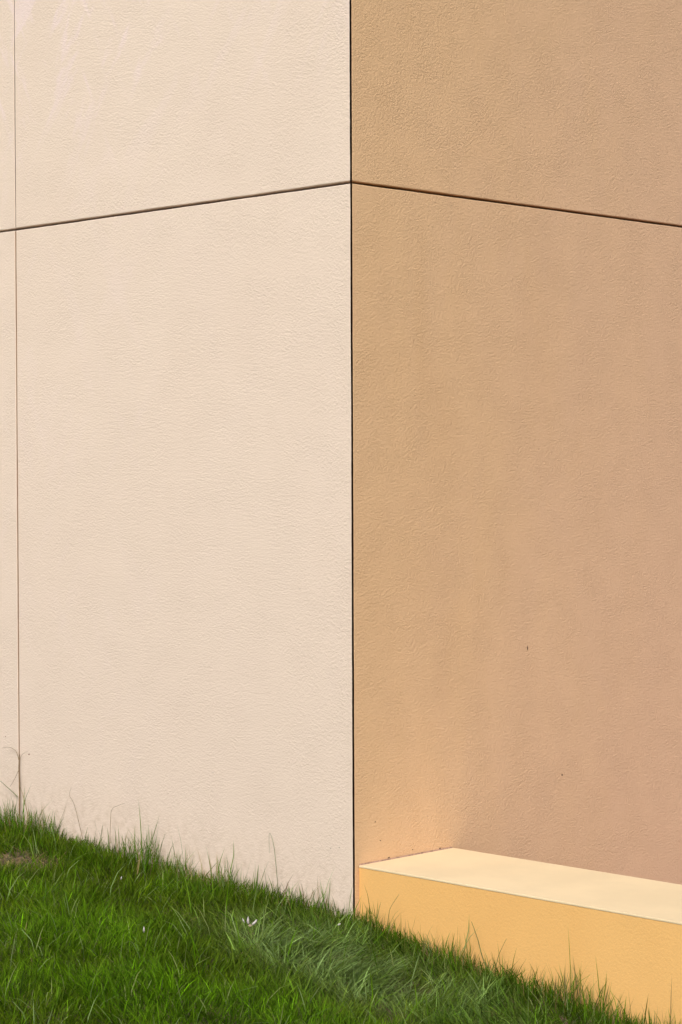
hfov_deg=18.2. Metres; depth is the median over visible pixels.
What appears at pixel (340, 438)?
building
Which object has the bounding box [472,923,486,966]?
grass stalk
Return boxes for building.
[0,0,681,923]
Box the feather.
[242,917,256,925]
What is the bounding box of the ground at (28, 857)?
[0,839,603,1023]
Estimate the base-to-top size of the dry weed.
0.282 m
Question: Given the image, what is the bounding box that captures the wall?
[359,847,681,1023]
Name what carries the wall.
on the ground at (28, 857)
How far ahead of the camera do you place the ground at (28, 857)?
7.11 m
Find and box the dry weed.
[4,747,27,814]

